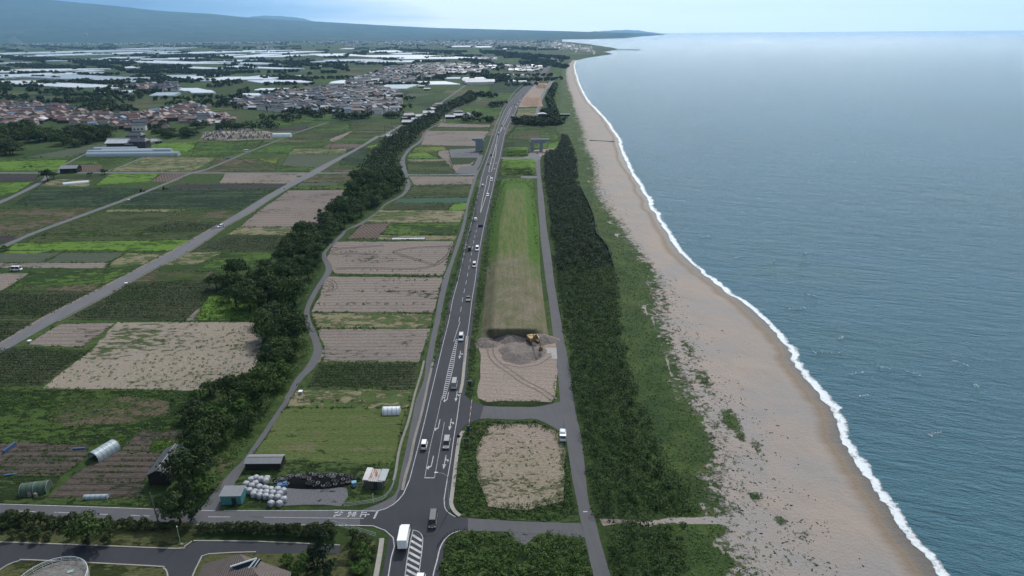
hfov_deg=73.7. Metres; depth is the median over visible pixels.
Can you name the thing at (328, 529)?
shrub
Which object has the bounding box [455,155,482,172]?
yard
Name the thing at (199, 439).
tree
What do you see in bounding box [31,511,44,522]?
shrub
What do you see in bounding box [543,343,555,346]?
steel plates
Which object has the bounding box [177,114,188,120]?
house
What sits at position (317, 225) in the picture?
tree
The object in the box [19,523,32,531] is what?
shrub
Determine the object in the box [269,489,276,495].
silage bale
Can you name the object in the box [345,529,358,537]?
shrub
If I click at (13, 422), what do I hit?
field
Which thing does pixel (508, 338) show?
sand mound
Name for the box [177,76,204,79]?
greenhouse
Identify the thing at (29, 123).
tree
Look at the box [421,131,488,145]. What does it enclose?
field
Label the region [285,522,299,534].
shrub
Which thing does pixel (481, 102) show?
field
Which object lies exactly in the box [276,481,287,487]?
blue sheet
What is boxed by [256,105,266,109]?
house
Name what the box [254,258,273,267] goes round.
tree
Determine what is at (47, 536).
shrub
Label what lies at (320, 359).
road verge
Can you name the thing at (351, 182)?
tree
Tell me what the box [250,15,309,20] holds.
mountain
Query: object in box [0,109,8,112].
house
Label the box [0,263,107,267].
field
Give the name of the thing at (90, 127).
tree
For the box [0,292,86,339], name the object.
crop rows
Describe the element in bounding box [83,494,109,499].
row cover
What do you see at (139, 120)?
house
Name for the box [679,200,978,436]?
whitecaps
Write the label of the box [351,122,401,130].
field
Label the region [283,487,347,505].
gravel yard
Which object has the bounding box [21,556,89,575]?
round building
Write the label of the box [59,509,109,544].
tree
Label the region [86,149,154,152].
polytunnel
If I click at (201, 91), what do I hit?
greenhouse
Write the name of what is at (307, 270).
tree
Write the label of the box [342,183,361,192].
tree
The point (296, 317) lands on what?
tree
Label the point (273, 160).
field
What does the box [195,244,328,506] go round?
undergrowth
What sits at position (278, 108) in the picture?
house
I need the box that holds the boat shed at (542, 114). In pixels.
[537,112,569,116]
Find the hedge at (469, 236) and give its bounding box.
[431,187,480,367]
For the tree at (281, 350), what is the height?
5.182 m
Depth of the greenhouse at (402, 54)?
3240.56 m
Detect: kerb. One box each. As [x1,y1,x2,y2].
[0,541,191,548]
[0,559,167,575]
[192,551,255,575]
[193,540,339,545]
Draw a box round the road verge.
[0,210,323,397]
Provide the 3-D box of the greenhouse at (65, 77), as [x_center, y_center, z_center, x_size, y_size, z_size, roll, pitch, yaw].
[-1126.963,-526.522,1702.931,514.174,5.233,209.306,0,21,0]
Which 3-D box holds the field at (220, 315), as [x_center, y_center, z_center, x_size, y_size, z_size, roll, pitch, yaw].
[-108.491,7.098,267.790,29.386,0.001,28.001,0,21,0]
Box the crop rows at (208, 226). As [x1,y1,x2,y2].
[142,222,278,249]
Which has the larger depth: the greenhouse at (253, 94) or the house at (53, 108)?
the greenhouse at (253, 94)
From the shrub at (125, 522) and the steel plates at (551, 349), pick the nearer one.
the shrub at (125, 522)
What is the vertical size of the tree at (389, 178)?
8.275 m
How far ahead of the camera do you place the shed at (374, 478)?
159.92 m
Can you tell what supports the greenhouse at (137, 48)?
on the ground at (258, 429)
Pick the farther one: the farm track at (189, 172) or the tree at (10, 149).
the tree at (10, 149)
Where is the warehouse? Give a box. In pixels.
[14,103,54,105]
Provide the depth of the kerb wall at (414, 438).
182.24 m
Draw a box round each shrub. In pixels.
[0,509,17,522]
[0,521,8,529]
[2,528,18,538]
[7,510,18,520]
[8,521,21,527]
[13,512,20,523]
[15,509,29,523]
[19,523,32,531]
[21,532,29,539]
[24,512,37,522]
[30,530,41,540]
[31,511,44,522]
[31,525,43,532]
[39,514,52,524]
[42,532,52,540]
[44,518,57,529]
[54,515,61,523]
[57,523,66,529]
[60,511,77,523]
[100,533,112,542]
[101,514,113,525]
[101,527,114,533]
[110,521,117,527]
[117,518,125,527]
[119,516,132,526]
[125,519,137,529]
[134,516,148,528]
[145,520,155,529]
[153,521,160,528]
[161,520,176,529]
[194,521,203,530]
[200,522,211,529]
[205,522,215,532]
[213,522,222,531]
[221,521,228,526]
[221,525,227,533]
[227,522,239,534]
[240,520,247,532]
[242,521,254,533]
[250,520,261,533]
[254,522,266,532]
[263,523,269,533]
[268,524,275,533]
[277,523,288,535]
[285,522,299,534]
[292,526,303,535]
[299,524,308,533]
[303,528,313,536]
[321,519,335,533]
[322,523,332,531]
[328,528,337,537]
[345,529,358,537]
[349,540,357,547]
[350,534,363,541]
[350,548,365,560]
[359,536,371,547]
[368,545,376,553]
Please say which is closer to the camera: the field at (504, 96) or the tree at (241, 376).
the tree at (241, 376)
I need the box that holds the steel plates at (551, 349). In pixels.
[546,347,556,352]
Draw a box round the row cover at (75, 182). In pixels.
[63,180,88,184]
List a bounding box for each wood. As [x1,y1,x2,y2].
[0,39,569,129]
[80,64,507,120]
[356,90,476,172]
[543,133,613,270]
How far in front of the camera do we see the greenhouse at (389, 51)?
3685.34 m
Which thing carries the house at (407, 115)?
on the ground at (258, 429)
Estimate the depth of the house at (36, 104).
973.11 m
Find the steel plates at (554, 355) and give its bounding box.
[551,353,556,358]
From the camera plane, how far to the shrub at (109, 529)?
145.21 m
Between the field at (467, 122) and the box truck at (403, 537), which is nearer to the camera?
the box truck at (403, 537)
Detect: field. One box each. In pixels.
[0,154,80,161]
[0,160,67,170]
[0,174,38,181]
[0,182,31,195]
[0,208,97,233]
[0,235,17,242]
[0,250,50,253]
[0,253,58,262]
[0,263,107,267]
[0,273,27,289]
[0,291,83,318]
[0,320,35,341]
[0,347,86,386]
[0,389,207,447]
[0,442,88,475]
[0,475,159,506]
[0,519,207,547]
[6,285,102,290]
[8,240,188,250]
[12,188,142,206]
[15,269,134,285]
[18,97,35,100]
[27,235,197,242]
[27,323,113,346]
[30,94,62,95]
[30,144,105,157]
[41,179,92,185]
[43,322,261,390]
[44,212,172,233]
[45,253,123,262]
[45,396,169,425]
[49,451,159,497]
[68,157,141,164]
[70,280,215,319]
[77,231,151,235]
[80,165,102,171]
[96,173,159,184]
[106,209,185,211]
[107,109,133,112]
[108,253,162,268]
[110,99,171,104]
[113,156,215,171]
[117,73,159,75]
[120,189,273,209]
[121,429,183,450]
[132,270,213,281]
[141,222,218,232]
[149,173,187,181]
[149,441,183,451]
[151,142,195,151]
[163,211,238,221]
[163,252,222,264]
[168,184,285,188]
[180,146,194,154]
[182,86,202,87]
[185,308,199,320]
[192,140,263,156]
[194,235,281,250]
[194,295,256,319]
[198,253,271,271]
[206,159,275,170]
[210,44,244,44]
[213,114,248,119]
[219,174,304,183]
[219,459,391,508]
[227,227,295,234]
[228,48,261,49]
[241,190,342,226]
[253,142,331,153]
[254,118,317,126]
[255,408,406,464]
[259,158,279,163]
[264,127,316,130]
[275,83,315,85]
[277,126,307,129]
[280,166,315,171]
[282,155,341,167]
[288,389,410,407]
[289,130,348,139]
[289,148,349,153]
[291,185,347,189]
[298,123,350,132]
[298,174,351,181]
[298,183,339,185]
[308,115,340,119]
[309,120,331,124]
[309,363,416,387]
[311,79,347,82]
[312,276,441,311]
[312,313,432,327]
[318,329,429,362]
[323,165,355,171]
[324,144,362,147]
[327,241,452,274]
[329,131,350,141]
[333,138,379,144]
[337,69,366,71]
[337,117,360,121]
[340,148,369,164]
[340,540,375,575]
[345,132,392,137]
[348,223,389,238]
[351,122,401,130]
[367,210,464,222]
[372,235,456,239]
[382,222,458,234]
[385,204,451,210]
[394,198,467,202]
[399,91,410,95]
[402,93,435,97]
[404,119,458,125]
[404,184,471,197]
[406,159,442,161]
[407,152,436,157]
[407,162,452,171]
[409,176,473,184]
[411,88,456,91]
[412,99,451,105]
[412,146,446,151]
[417,79,439,80]
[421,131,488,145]
[431,127,489,130]
[437,123,489,126]
[438,150,474,171]
[443,119,491,123]
[449,148,479,157]
[449,203,465,209]
[453,420,578,522]
[462,107,502,118]
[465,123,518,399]
[467,100,509,105]
[476,424,565,509]
[477,340,557,401]
[478,85,489,92]
[479,398,554,406]
[480,93,516,99]
[489,83,525,92]
[508,127,557,149]
[509,532,537,543]
[512,130,540,139]
[516,108,536,115]
[519,85,543,106]
[529,148,554,157]
[538,68,553,82]
[541,168,563,329]
[547,141,557,148]
[554,68,561,102]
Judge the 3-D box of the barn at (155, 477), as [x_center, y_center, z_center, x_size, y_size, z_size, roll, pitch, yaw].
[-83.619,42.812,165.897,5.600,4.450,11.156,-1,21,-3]
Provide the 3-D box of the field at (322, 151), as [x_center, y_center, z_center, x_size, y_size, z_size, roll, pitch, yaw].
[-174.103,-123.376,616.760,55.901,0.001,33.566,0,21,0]
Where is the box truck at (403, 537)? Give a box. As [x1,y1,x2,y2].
[397,524,411,550]
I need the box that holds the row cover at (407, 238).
[392,238,424,239]
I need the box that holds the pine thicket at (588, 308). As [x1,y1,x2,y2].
[555,261,698,575]
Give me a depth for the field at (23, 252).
336.05 m
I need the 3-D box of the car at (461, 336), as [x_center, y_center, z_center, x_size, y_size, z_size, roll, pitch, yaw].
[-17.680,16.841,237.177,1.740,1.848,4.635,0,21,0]
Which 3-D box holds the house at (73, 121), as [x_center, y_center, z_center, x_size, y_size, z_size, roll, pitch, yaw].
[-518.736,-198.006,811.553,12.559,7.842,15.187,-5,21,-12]
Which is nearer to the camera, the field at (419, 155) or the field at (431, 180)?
the field at (431, 180)
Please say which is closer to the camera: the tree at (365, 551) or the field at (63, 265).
the tree at (365, 551)
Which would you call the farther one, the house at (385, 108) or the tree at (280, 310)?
the house at (385, 108)
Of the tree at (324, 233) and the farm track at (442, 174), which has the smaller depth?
the tree at (324, 233)
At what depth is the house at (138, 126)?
756.54 m
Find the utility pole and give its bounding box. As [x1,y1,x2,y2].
[149,492,158,520]
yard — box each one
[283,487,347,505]
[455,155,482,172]
[524,154,540,160]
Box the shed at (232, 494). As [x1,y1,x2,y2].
[218,485,246,504]
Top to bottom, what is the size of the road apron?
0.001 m
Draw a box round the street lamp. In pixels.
[434,472,449,510]
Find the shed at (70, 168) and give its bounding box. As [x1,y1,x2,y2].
[59,165,81,172]
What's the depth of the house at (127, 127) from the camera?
759.29 m
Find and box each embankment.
[481,178,547,337]
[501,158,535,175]
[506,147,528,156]
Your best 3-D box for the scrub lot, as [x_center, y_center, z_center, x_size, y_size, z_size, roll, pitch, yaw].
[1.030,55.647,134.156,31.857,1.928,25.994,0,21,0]
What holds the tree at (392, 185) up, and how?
on the ground at (258, 429)
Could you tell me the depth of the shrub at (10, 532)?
144.18 m
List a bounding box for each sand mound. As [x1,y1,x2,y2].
[475,340,500,348]
[477,337,495,341]
[495,334,524,343]
[498,342,546,364]
[524,334,559,345]
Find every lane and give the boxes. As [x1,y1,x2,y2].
[201,96,480,509]
[535,89,546,115]
[545,80,554,88]
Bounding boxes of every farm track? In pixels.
[0,172,348,173]
[0,176,48,203]
[57,145,105,171]
[408,174,474,174]
[501,157,523,158]
[521,176,536,177]
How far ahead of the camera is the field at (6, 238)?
359.27 m
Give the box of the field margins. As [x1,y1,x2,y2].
[0,96,558,497]
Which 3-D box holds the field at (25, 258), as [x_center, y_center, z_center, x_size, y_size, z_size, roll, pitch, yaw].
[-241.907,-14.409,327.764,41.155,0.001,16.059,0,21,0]
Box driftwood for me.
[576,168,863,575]
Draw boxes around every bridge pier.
[472,138,483,150]
[529,139,548,151]
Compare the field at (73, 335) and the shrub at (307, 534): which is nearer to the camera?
the shrub at (307, 534)
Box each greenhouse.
[0,49,177,53]
[0,53,112,57]
[0,62,31,63]
[0,68,110,72]
[0,72,103,78]
[0,74,143,80]
[2,51,81,54]
[2,80,85,85]
[9,83,127,88]
[46,58,142,61]
[75,70,104,71]
[91,51,181,54]
[93,79,144,82]
[106,57,144,57]
[110,60,226,64]
[114,66,139,68]
[116,48,159,49]
[135,58,202,59]
[144,50,295,53]
[144,75,221,79]
[149,92,180,96]
[160,47,197,48]
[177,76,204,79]
[180,88,205,91]
[182,66,224,69]
[189,90,215,93]
[200,79,224,81]
[202,60,242,62]
[204,76,278,80]
[220,54,246,55]
[226,66,289,69]
[227,62,280,64]
[233,54,281,57]
[242,93,260,95]
[244,66,304,69]
[247,80,310,83]
[251,50,272,52]
[254,88,289,91]
[259,54,314,57]
[261,51,323,53]
[312,59,382,62]
[314,53,356,56]
[323,59,411,63]
[329,81,344,84]
[354,55,482,59]
[369,50,402,52]
[384,84,418,89]
[390,53,427,54]
[417,81,459,85]
[444,77,460,79]
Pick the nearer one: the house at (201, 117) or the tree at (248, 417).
the tree at (248, 417)
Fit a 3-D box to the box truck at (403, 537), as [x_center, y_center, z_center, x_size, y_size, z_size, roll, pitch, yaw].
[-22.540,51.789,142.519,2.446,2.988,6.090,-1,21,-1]
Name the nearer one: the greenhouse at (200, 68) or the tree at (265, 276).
the tree at (265, 276)
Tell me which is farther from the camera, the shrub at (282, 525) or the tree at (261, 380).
the tree at (261, 380)
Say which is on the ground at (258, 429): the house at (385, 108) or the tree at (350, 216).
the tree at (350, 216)
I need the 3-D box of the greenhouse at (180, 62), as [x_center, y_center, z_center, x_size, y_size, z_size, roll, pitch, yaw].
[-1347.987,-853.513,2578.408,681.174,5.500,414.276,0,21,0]
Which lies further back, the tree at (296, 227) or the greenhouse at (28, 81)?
the greenhouse at (28, 81)
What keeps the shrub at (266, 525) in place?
on the ground at (258, 429)
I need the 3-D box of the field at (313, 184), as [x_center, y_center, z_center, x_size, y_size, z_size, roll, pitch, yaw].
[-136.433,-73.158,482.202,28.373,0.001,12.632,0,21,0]
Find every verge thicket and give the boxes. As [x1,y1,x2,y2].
[453,417,577,520]
[465,180,500,396]
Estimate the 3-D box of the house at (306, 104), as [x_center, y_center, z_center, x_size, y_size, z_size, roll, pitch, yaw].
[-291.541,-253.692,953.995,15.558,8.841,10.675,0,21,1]
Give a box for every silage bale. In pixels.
[242,480,249,486]
[246,487,252,494]
[248,476,253,482]
[248,482,254,488]
[250,491,256,497]
[255,492,262,499]
[257,476,263,482]
[262,477,268,484]
[262,493,268,499]
[267,500,274,507]
[268,494,273,499]
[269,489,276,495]
[274,494,280,500]
[275,500,283,507]
[280,487,286,493]
[280,496,286,502]
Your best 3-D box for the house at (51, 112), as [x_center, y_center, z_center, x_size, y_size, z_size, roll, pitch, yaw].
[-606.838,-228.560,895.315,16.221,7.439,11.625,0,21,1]
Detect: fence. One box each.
[330,520,375,536]
[343,469,395,505]
[580,187,612,265]
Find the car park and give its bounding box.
[0,541,339,575]
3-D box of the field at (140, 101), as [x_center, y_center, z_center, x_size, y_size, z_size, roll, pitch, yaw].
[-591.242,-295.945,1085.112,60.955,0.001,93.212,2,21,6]
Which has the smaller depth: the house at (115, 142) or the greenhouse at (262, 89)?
the house at (115, 142)
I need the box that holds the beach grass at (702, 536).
[559,131,810,575]
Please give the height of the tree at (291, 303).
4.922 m
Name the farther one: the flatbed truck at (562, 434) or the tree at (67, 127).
the tree at (67, 127)
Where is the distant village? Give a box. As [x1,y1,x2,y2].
[0,62,543,107]
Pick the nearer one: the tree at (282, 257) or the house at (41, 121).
the tree at (282, 257)
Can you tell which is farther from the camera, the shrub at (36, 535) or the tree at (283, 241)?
the tree at (283, 241)
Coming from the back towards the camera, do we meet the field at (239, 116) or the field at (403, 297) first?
the field at (239, 116)
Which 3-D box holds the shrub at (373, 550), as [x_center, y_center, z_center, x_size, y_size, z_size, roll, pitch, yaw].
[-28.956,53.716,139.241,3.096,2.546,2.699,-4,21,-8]
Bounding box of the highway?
[382,66,549,575]
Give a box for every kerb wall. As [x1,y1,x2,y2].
[373,538,383,575]
[401,359,434,490]
[449,431,464,517]
[458,336,467,393]
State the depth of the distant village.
1273.47 m
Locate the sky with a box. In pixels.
[57,0,1023,32]
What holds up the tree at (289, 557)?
on the lawn island at (271, 559)
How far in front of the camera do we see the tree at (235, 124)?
754.69 m
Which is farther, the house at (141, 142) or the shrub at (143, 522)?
the house at (141, 142)
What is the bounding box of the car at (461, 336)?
[458,332,463,340]
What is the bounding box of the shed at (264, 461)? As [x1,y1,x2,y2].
[244,454,285,469]
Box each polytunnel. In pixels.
[19,480,52,496]
[85,151,180,156]
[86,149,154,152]
[87,439,120,461]
[93,147,137,149]
[101,148,173,151]
[272,133,291,137]
[382,406,400,414]
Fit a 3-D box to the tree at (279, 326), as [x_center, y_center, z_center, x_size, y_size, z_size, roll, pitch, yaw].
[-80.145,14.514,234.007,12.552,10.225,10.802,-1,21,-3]
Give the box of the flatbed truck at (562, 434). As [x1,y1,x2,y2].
[560,429,565,441]
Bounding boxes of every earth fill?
[521,94,542,105]
[535,83,546,88]
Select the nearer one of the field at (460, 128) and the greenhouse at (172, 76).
the field at (460, 128)
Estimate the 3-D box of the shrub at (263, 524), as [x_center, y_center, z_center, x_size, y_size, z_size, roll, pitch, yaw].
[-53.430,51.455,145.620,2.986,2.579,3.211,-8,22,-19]
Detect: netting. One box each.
[2,442,16,452]
[72,447,85,449]
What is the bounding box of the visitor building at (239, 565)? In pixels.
[199,554,290,575]
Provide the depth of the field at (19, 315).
272.03 m
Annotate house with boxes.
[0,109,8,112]
[0,119,16,122]
[2,115,16,118]
[7,108,20,112]
[14,113,28,116]
[20,108,33,111]
[24,118,38,124]
[28,111,50,115]
[29,114,45,117]
[31,103,43,106]
[34,106,46,109]
[38,118,45,123]
[44,111,55,114]
[46,105,60,110]
[46,115,56,120]
[50,107,64,110]
[52,116,64,121]
[56,113,68,115]
[56,118,69,122]
[61,109,73,113]
[64,105,76,108]
[69,118,80,124]
[74,108,89,113]
[79,118,97,124]
[87,121,98,124]
[95,111,113,115]
[97,115,111,124]
[104,138,130,146]
[108,121,118,126]
[115,123,126,128]
[116,115,126,119]
[119,120,131,123]
[123,125,131,130]
[124,132,145,137]
[124,137,150,147]
[126,114,144,119]
[130,122,147,130]
[132,119,147,121]
[149,108,159,111]
[151,121,168,128]
[151,138,162,143]
[165,115,177,120]
[170,107,182,111]
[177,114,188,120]
[179,115,196,122]
[181,107,194,113]
[188,104,200,106]
[193,108,208,110]
[193,113,207,115]
[196,115,209,120]
[205,118,214,125]
[224,116,235,121]
[247,105,256,109]
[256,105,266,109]
[268,105,275,111]
[274,106,284,112]
[283,104,295,108]
[297,103,309,107]
[314,101,325,104]
[344,107,352,112]
[349,104,360,107]
[349,108,360,113]
[371,107,382,114]
[379,105,389,113]
[389,105,398,111]
[401,112,414,119]
[402,119,413,124]
[423,110,433,113]
[432,102,441,106]
[445,115,454,118]
[452,110,462,114]
[454,113,463,117]
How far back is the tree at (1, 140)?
613.68 m
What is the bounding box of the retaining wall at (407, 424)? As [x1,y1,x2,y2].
[392,361,424,481]
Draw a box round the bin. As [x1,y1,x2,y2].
[351,480,356,486]
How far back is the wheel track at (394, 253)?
322.00 m
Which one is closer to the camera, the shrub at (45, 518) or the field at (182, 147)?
the shrub at (45, 518)
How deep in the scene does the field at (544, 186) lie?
365.34 m
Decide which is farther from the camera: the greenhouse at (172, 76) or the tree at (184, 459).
the greenhouse at (172, 76)
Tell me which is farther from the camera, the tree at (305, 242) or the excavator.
the tree at (305, 242)
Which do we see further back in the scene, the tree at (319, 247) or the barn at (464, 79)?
the barn at (464, 79)
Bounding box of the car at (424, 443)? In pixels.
[421,439,427,449]
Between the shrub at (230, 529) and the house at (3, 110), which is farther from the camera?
the house at (3, 110)
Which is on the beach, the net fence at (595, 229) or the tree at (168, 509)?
the net fence at (595, 229)
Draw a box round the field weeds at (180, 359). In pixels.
[57,325,258,386]
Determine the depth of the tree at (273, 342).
225.02 m
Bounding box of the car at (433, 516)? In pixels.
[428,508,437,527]
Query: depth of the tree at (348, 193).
428.73 m
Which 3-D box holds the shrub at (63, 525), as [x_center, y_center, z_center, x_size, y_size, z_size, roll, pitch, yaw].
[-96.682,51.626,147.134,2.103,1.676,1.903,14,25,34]
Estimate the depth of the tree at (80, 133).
664.19 m
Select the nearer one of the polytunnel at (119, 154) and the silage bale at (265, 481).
the silage bale at (265, 481)
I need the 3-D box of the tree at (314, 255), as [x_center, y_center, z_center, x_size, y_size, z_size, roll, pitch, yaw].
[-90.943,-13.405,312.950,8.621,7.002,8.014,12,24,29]
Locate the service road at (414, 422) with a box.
[363,71,535,510]
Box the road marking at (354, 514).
[8,504,587,518]
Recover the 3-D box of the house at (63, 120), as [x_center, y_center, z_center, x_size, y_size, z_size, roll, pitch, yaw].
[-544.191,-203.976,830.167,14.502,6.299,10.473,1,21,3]
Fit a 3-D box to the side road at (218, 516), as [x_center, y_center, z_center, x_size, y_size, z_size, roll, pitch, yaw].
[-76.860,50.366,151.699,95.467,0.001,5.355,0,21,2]
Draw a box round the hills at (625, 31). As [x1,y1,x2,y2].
[592,30,666,33]
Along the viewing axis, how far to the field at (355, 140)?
677.17 m
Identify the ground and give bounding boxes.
[0,39,655,575]
[199,129,272,140]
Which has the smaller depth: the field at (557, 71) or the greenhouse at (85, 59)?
the field at (557, 71)
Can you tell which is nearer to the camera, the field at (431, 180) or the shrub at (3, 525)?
the shrub at (3, 525)
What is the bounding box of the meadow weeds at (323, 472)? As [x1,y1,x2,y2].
[235,465,393,507]
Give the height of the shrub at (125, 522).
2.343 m
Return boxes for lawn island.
[0,560,166,575]
[194,553,339,575]
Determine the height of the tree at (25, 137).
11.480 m
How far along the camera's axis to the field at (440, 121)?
826.80 m
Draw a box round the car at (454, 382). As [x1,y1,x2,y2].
[451,377,457,388]
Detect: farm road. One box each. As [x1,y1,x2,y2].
[0,85,465,352]
[0,123,324,246]
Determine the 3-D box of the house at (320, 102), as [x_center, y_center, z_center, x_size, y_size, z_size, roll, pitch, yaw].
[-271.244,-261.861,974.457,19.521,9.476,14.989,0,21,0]
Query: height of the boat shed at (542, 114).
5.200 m
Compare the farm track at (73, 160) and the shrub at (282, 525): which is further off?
the farm track at (73, 160)
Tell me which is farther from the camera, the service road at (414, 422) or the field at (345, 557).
the service road at (414, 422)
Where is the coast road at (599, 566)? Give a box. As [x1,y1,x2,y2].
[535,160,609,575]
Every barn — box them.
[145,443,185,485]
[463,78,485,82]
[465,79,486,84]
[478,79,494,83]
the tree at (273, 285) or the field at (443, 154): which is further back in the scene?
the field at (443, 154)
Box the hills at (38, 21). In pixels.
[0,0,664,43]
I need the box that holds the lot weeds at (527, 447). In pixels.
[480,375,559,504]
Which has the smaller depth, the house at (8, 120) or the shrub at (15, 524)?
the shrub at (15, 524)
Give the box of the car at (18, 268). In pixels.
[10,266,22,270]
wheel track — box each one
[324,242,455,291]
[487,338,556,400]
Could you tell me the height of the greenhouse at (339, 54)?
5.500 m
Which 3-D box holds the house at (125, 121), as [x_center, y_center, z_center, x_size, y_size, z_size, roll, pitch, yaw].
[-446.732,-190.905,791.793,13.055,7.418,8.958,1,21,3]
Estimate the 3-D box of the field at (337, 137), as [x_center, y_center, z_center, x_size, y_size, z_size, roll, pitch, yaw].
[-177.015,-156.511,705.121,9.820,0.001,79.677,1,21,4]
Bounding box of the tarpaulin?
[272,473,360,488]
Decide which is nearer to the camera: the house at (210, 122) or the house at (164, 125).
the house at (164, 125)
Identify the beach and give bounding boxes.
[556,60,946,575]
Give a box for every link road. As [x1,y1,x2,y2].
[468,518,584,537]
[480,402,563,430]
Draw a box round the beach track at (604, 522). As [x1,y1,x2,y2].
[599,518,642,525]
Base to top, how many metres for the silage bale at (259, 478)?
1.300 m
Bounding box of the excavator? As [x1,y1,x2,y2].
[526,334,542,351]
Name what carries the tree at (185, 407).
on the ground at (258, 429)
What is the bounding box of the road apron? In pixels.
[360,396,483,536]
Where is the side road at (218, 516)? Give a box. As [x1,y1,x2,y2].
[0,504,359,524]
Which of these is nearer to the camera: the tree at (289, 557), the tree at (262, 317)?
the tree at (289, 557)
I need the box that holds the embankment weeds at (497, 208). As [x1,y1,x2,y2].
[487,178,539,271]
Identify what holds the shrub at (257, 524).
on the ground at (258, 429)
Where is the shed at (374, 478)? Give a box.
[362,467,388,488]
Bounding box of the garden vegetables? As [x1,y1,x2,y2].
[1,432,182,505]
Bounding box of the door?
[231,498,236,504]
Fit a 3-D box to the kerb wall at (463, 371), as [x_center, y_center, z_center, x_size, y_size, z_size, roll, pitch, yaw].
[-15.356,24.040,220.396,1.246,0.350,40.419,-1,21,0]
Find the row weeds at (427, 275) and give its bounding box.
[271,153,453,402]
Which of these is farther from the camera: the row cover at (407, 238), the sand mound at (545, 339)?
the row cover at (407, 238)
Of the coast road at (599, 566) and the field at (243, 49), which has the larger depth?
the field at (243, 49)
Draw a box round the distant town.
[9,39,595,61]
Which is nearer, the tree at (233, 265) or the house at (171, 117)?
the tree at (233, 265)
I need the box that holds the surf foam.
[574,61,949,575]
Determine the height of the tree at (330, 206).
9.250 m
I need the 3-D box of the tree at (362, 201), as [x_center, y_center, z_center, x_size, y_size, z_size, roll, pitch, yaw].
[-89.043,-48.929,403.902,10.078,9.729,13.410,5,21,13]
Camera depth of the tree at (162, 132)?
705.36 m
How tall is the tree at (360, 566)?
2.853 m
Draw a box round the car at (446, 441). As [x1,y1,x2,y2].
[443,435,450,448]
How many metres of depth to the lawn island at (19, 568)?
136.18 m
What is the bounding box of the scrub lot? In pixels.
[437,528,592,575]
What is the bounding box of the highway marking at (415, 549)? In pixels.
[334,69,548,575]
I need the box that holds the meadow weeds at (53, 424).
[0,384,185,444]
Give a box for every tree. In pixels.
[0,125,13,131]
[0,128,22,136]
[0,134,13,140]
[0,138,16,153]
[0,141,18,154]
[0,142,26,154]
[0,245,9,250]
[7,121,28,136]
[15,134,36,142]
[17,119,41,127]
[25,127,47,140]
[26,127,48,141]
[36,132,55,140]
[38,169,53,180]
[44,126,60,133]
[47,134,71,145]
[58,130,75,137]
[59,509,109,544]
[61,125,75,129]
[64,138,84,146]
[71,123,85,129]
[72,136,92,141]
[73,131,96,143]
[74,130,92,143]
[79,124,99,138]
[94,128,112,140]
[98,124,119,131]
[150,128,158,133]
[155,446,214,483]
[156,490,194,523]
[157,119,168,124]
[157,128,173,132]
[160,130,174,134]
[164,131,172,136]
[175,397,207,416]
[176,414,225,442]
[177,129,194,137]
[177,478,201,520]
[178,425,223,455]
[180,403,219,424]
[187,389,205,400]
[188,470,219,494]
[189,120,204,128]
[198,379,215,394]
[201,400,219,408]
[203,272,221,288]
[203,406,222,421]
[205,412,238,437]
[207,374,235,396]
[216,271,242,284]
[216,388,264,411]
[217,272,245,284]
[217,406,231,418]
[218,121,230,128]
[218,287,229,300]
[219,258,250,274]
[222,283,240,306]
[223,371,254,393]
[231,122,242,129]
[232,283,266,310]
[232,394,261,415]
[234,367,278,405]
[234,410,258,428]
[240,278,256,286]
[244,270,256,278]
[246,289,272,306]
[250,302,278,314]
[250,308,284,336]
[251,274,259,281]
[252,267,266,275]
[252,319,282,338]
[252,350,277,366]
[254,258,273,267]
[254,267,287,280]
[256,277,272,299]
[257,273,279,282]
[257,315,295,336]
[261,334,289,350]
[264,306,290,314]
[264,356,291,377]
[265,278,289,297]
[265,300,289,309]
[266,262,295,278]
[270,247,286,259]
[270,375,289,388]
[274,238,296,247]
[274,347,299,358]
[275,256,289,262]
[275,276,308,304]
[275,297,293,305]
[275,349,298,363]
[276,257,301,274]
[277,252,293,258]
[277,309,307,336]
[278,292,297,302]
[278,553,294,564]
[280,301,290,310]
[280,337,307,351]
[282,231,299,242]
[283,242,301,257]
[285,268,302,277]
[285,275,305,281]
[285,322,314,337]
[286,560,306,575]
[291,220,308,231]
[291,256,303,264]
[293,237,316,256]
[295,229,314,239]
[295,550,311,561]
[298,222,318,230]
[299,264,316,279]
[302,258,315,266]
[303,242,327,253]
[304,251,320,265]
[304,542,322,573]
[309,234,326,242]
[309,523,338,575]
[311,222,320,232]
[313,211,335,218]
[315,229,331,243]
[321,220,344,228]
[322,217,335,222]
[322,225,338,239]
[323,202,339,213]
[330,195,345,201]
[332,212,341,221]
[335,202,350,212]
[338,217,349,227]
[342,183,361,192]
[342,207,359,218]
[343,180,361,186]
[343,190,356,197]
[347,170,362,176]
[347,214,359,220]
[348,556,371,574]
[349,540,371,557]
[350,204,366,211]
[353,176,368,184]
[353,191,363,197]
[353,197,369,212]
[361,170,376,184]
[367,195,379,207]
[368,185,379,189]
[373,182,390,189]
[373,195,383,205]
[382,183,397,190]
[382,188,391,197]
[385,175,394,181]
[390,178,402,190]
[395,169,404,175]
[396,177,407,188]
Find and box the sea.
[562,30,1023,575]

